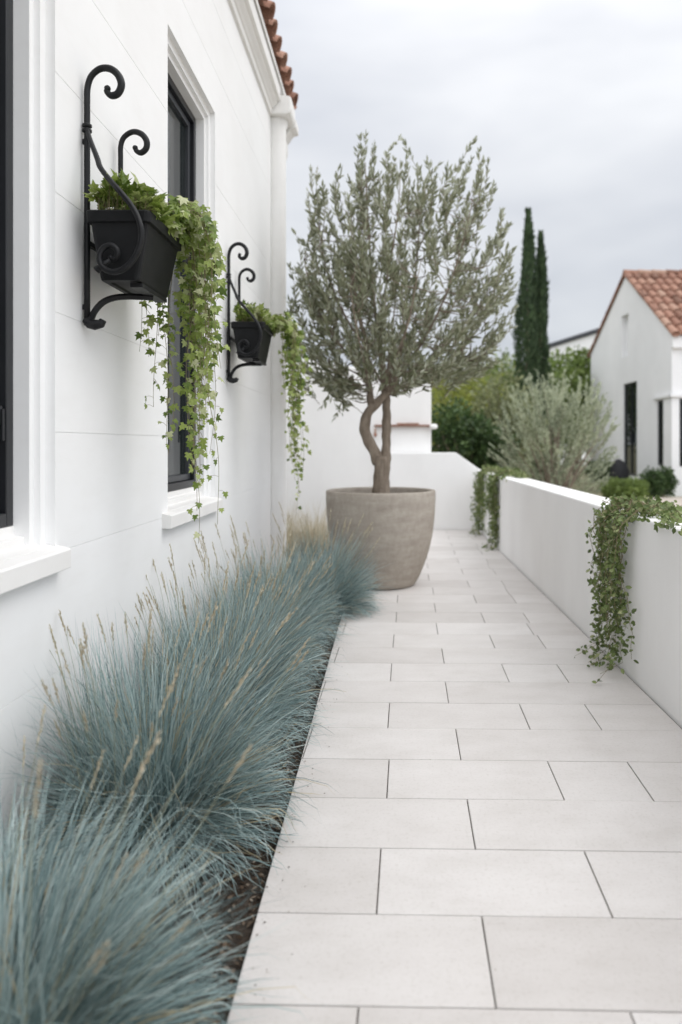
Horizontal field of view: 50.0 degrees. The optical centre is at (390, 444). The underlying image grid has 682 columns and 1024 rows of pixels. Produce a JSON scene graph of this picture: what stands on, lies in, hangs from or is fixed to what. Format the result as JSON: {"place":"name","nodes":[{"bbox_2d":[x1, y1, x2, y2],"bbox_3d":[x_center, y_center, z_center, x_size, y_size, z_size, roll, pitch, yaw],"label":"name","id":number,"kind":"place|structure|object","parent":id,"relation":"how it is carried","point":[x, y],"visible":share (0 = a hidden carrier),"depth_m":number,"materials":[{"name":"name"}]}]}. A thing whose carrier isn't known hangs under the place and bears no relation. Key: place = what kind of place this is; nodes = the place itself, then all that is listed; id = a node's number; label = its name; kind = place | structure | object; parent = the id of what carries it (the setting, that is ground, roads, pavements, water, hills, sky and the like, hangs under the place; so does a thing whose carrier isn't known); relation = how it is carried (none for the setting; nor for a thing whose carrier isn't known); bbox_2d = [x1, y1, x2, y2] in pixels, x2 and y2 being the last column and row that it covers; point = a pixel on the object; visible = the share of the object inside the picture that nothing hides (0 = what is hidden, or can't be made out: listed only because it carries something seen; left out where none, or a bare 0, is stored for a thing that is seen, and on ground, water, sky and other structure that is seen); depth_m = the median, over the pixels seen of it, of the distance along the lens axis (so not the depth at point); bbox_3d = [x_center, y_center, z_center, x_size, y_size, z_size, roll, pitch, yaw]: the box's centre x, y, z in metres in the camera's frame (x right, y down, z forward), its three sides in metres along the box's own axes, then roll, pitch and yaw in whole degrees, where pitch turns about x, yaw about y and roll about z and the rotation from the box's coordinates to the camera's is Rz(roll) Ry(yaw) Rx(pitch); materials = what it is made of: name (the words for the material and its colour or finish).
{"place":"outdoors","nodes":[
{"label":"outdoors","id":0,"kind":"place"},
{"bbox_2d":[8,532,341,1023],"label":"soil","id":1,"kind":"structure","parent":0,"point":[246,931],"depth_m":2.03,"materials":[{"name":"brown soil"}]},
{"bbox_2d":[0,667,309,1023],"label":"grass clump","id":2,"kind":"object","parent":1,"relation":"on","point":[48,975],"visible":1,"depth_m":1.49,"materials":[{"name":"plant"}]},
{"bbox_2d":[0,564,334,939],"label":"grass clump","id":3,"kind":"object","parent":1,"relation":"on","point":[176,747],"visible":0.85,"depth_m":2.20,"materials":[{"name":"plant"}]},
{"bbox_2d":[125,539,348,770],"bbox_3d":[-0.654,0.842,3.133,0.995,0.819,1.304,0,0,0],"label":"grass clump","id":4,"kind":"object","parent":1,"relation":"on","point":[292,697],"visible":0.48,"depth_m":3.09,"materials":[{"name":"plant"}]},
{"bbox_2d":[187,524,352,695],"bbox_3d":[-0.622,0.834,3.873,0.904,0.832,1.407,0,0,0],"label":"grass clump","id":5,"kind":"object","parent":1,"relation":"on","point":[292,622],"visible":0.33,"depth_m":3.86,"materials":[{"name":"plant"}]},
{"bbox_2d":[215,515,360,647],"bbox_3d":[-0.619,0.847,4.569,0.883,0.808,1.338,0,0,0],"label":"grass clump","id":6,"kind":"object","parent":1,"relation":"on","point":[310,578],"visible":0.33,"depth_m":4.54,"materials":[{"name":"plant"}]},
{"bbox_2d":[286,497,327,556],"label":"dry grass clump","id":7,"kind":"object","parent":1,"relation":"on","point":[292,535],"visible":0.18,"depth_m":7.91,"materials":[{"name":"beige plant"}]},
{"bbox_2d":[286,497,330,554],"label":"dry grass clump","id":8,"kind":"object","parent":1,"relation":"on","point":[318,530],"visible":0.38,"depth_m":8.12,"materials":[{"name":"beige plant"}]},
{"bbox_2d":[270,502,399,620],"bbox_3d":[-0.404,0.840,5.347,0.963,0.822,1.278,0,0,0],"label":"grass clump","id":9,"kind":"object","parent":1,"relation":"on","point":[355,592],"visible":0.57,"depth_m":5.23,"materials":[{"name":"plant"}]},
{"bbox_2d":[227,530,681,1023],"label":"path","id":10,"kind":"structure","parent":0,"point":[563,946],"depth_m":2.29,"materials":[{"name":"stone"}]},
{"bbox_2d":[326,487,435,589],"bbox_3d":[-0.082,0.808,6.360,0.956,0.820,0.956,0,0,0],"label":"plant pot","id":11,"kind":"object","parent":10,"relation":"on","point":[402,519],"visible":0.89,"depth_m":5.98,"materials":[{"name":"beige concrete"}]},
{"bbox_2d":[281,131,519,492],"bbox_3d":[0.080,-1.155,6.403,2.148,3.383,1.533,0,0,0],"label":"olive tree","id":12,"kind":"object","parent":11,"relation":"in","point":[360,275],"visible":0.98,"depth_m":6.21,"materials":[{"name":"green plant"}]},
{"bbox_2d":[270,0,681,445],"label":"sky","id":13,"kind":"structure","parent":0,"point":[574,107],"materials":[{"name":"white"}]},
{"bbox_2d":[303,561,681,1023],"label":"path bedding","id":14,"kind":"object","parent":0,"point":[468,807],"visible":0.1,"depth_m":2.44,"materials":[{"name":"grey concrete"}]},
{"bbox_2d":[548,328,598,465],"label":"building","id":15,"kind":"structure","parent":0,"point":[584,340],"depth_m":42.00,"materials":[{"name":"white paint"}]},
{"bbox_2d":[544,467,670,496],"bbox_3d":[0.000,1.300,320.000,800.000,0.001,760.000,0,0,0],"label":"ground","id":16,"kind":"structure","parent":0,"point":[575,486],"depth_m":21.91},
{"bbox_2d":[0,0,298,874],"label":"white house","id":17,"kind":"structure","parent":16,"relation":"on","point":[98,496],"depth_m":2.92,"materials":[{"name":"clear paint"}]},
{"bbox_2d":[0,0,70,594],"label":"window","id":18,"kind":"structure","parent":17,"relation":"in","point":[20,564],"depth_m":2.28,"materials":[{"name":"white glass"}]},
{"bbox_2d":[82,64,166,329],"bbox_3d":[-0.965,-0.881,2.682,0.267,0.948,0.461,0,0,0],"label":"wall bracket","id":19,"kind":"object","parent":17,"relation":"attached to","point":[89,321],"depth_m":2.59,"materials":[{"name":"black metal"}]},
{"bbox_2d":[86,210,181,298],"bbox_3d":[-0.938,-0.689,2.700,0.227,0.237,0.402,0,0,0],"label":"planter box","id":20,"kind":"object","parent":19,"relation":"on","point":[152,267],"visible":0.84,"depth_m":2.53,"materials":[{"name":"black plastic"}]},
{"bbox_2d":[82,169,230,543],"bbox_3d":[-0.872,-0.279,2.828,0.471,1.405,0.676,0,0,0],"label":"trailing ivy","id":21,"kind":"object","parent":20,"relation":"in","point":[184,220],"visible":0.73,"depth_m":2.90,"materials":[{"name":"green plant"}]},
{"bbox_2d":[162,73,222,528],"bbox_3d":[-1.158,-0.801,4.050,0.207,2.418,1.080,0,0,0],"label":"window","id":22,"kind":"structure","parent":17,"relation":"in","point":[182,496],"depth_m":4.26,"materials":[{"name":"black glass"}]},
{"bbox_2d":[226,242,265,382],"bbox_3d":[-0.965,-0.881,4.962,0.267,0.948,0.461,0,0,0],"label":"wall bracket","id":23,"kind":"object","parent":17,"relation":"attached to","point":[258,362],"depth_m":4.87,"materials":[{"name":"black metal"}]},
{"bbox_2d":[231,321,273,362],"bbox_3d":[-0.938,-0.689,4.980,0.227,0.237,0.402,0,0,0],"label":"planter box","id":24,"kind":"object","parent":23,"relation":"on","point":[248,331],"visible":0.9,"depth_m":4.80,"materials":[{"name":"plastic"}]},
{"bbox_2d":[233,299,311,511],"bbox_3d":[-0.805,-0.225,5.062,0.515,1.466,0.594,0,0,0],"label":"trailing ivy","id":25,"kind":"object","parent":24,"relation":"hanging from","point":[292,336],"visible":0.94,"depth_m":5.14,"materials":[{"name":"green plant"}]},
{"bbox_2d":[286,359,437,531],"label":"outbuilding","id":26,"kind":"structure","parent":16,"relation":"on","point":[340,457],"depth_m":10.64,"materials":[{"name":"white paint"}]},
{"bbox_2d":[389,453,480,529],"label":"end wall","id":27,"kind":"structure","parent":16,"relation":"on","point":[448,478],"depth_m":10.39,"materials":[{"name":"white paint"}]},
{"bbox_2d":[431,346,514,445],"bbox_3d":[2.928,-1.203,27.118,5.063,5.027,3.750,0,0,24],"label":"broad tree","id":28,"kind":"object","parent":16,"relation":"on","point":[438,394],"visible":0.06,"depth_m":26.70,"materials":[{"name":"green plant"}]},
{"bbox_2d":[431,396,523,470],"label":"shrub","id":29,"kind":"object","parent":16,"relation":"on","point":[474,446],"visible":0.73,"depth_m":12.84,"materials":[{"name":"green plant"}]},
{"bbox_2d":[431,364,524,457],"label":"shrub","id":30,"kind":"object","parent":16,"relation":"on","point":[467,397],"visible":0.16,"depth_m":16.30,"materials":[{"name":"green plant"}]},
{"bbox_2d":[511,207,544,478],"bbox_3d":[3.787,-2.626,20.005,0.927,7.852,0.938,0,0,0],"label":"cypress","id":31,"kind":"object","parent":16,"relation":"on","point":[525,331],"visible":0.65,"depth_m":19.85,"materials":[{"name":"green plant"}]},
{"bbox_2d":[474,347,593,446],"bbox_3d":[4.851,-1.006,24.762,4.139,4.632,3.176,0,0,0],"label":"broad tree","id":32,"kind":"object","parent":16,"relation":"on","point":[551,359],"visible":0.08,"depth_m":24.48,"materials":[{"name":"green plant"}]},
{"bbox_2d":[529,230,553,480],"bbox_3d":[4.210,-2.367,20.389,0.829,7.334,0.822,0,0,0],"label":"cypress","id":33,"kind":"object","parent":16,"relation":"on","point":[542,311],"visible":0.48,"depth_m":20.25,"materials":[{"name":"green plant"}]},
{"bbox_2d":[548,345,590,478],"bbox_3d":[6.733,-1.198,27.030,2.954,5.011,2.324,0,0,0],"label":"broad tree","id":34,"kind":"object","parent":16,"relation":"on","point":[580,360],"visible":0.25,"depth_m":26.64,"materials":[{"name":"green plant"}]},
{"bbox_2d":[479,470,681,727],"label":"garden wall","id":35,"kind":"structure","parent":16,"relation":"on","point":[543,547],"depth_m":4.53,"materials":[{"name":"white paint"}]},
{"bbox_2d":[469,464,499,535],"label":"creeper","id":36,"kind":"object","parent":35,"relation":"attached to","point":[479,492],"visible":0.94,"depth_m":9.69,"materials":[{"name":"green plant"}]},
{"bbox_2d":[482,466,531,550],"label":"creeper","id":37,"kind":"object","parent":35,"relation":"attached to","point":[492,488],"visible":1,"depth_m":8.42,"materials":[{"name":"green plant"}]},
{"bbox_2d":[574,492,681,683],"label":"creeper","id":38,"kind":"object","parent":35,"relation":"attached to","point":[644,507],"visible":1,"depth_m":3.87,"materials":[{"name":"green plant"}]},
{"bbox_2d":[582,459,611,487],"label":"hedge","id":39,"kind":"object","parent":16,"relation":"on","point":[601,476],"visible":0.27,"depth_m":19.82,"materials":[{"name":"green plant"}]},
{"bbox_2d":[610,459,629,479],"bbox_3d":[6.045,0.818,19.200,0.518,0.865,0.500,0,0,0],"label":"garden urn","id":40,"kind":"object","parent":16,"relation":"on","point":[619,468],"visible":0.64,"depth_m":19.02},
{"bbox_2d":[637,465,679,496],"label":"hedge","id":41,"kind":"object","parent":16,"relation":"on","point":[661,484],"visible":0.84,"depth_m":17.23,"materials":[{"name":"green plant"}]},
{"bbox_2d":[587,269,681,496],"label":"gable house","id":42,"kind":"structure","parent":0,"point":[634,354],"depth_m":20.44,"materials":[{"name":"white paint"}]},
{"bbox_2d":[624,381,636,475],"bbox_3d":[7.040,-0.440,21.255,0.120,2.720,1.190,0,0,0],"label":"door","id":43,"kind":"structure","parent":42,"relation":"in","point":[630,389],"depth_m":21.30,"materials":[{"name":"black glass"}]},
{"bbox_2d":[658,400,662,465],"bbox_3d":[7.065,-0.290,18.880,0.070,1.700,0.440,0,0,0],"label":"window","id":44,"kind":"structure","parent":42,"relation":"in","point":[660,403],"depth_m":19.02,"materials":[{"name":"black glass"}]},
{"bbox_2d":[679,399,681,466],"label":"window","id":45,"kind":"structure","parent":42,"relation":"in","point":[680,400],"depth_m":18.19,"materials":[{"name":"black glass"}]},
{"bbox_2d":[635,497,681,506],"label":"driveway","id":46,"kind":"structure","parent":0,"point":[672,499],"depth_m":16.48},
{"bbox_2d":[464,360,547,471],"bbox_3d":[2.439,-0.242,15.448,1.578,3.104,2.026,0,0,-39],"label":"shrub","id":47,"kind":"object","parent":46,"relation":"on","point":[490,409],"visible":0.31,"depth_m":15.29,"materials":[{"name":"green plant"}]},
{"bbox_2d":[488,367,619,494],"bbox_3d":[2.781,-0.015,12.355,2.343,2.663,1.804,0,0,0],"label":"olive shrub","id":48,"kind":"object","parent":46,"relation":"on","point":[556,473],"visible":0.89,"depth_m":12.14,"materials":[{"name":"green plant"}]},
{"bbox_2d":[595,475,649,498],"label":"hedge","id":49,"kind":"object","parent":46,"relation":"on","point":[629,486],"visible":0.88,"depth_m":16.38,"materials":[{"name":"green plant"}]}
]}

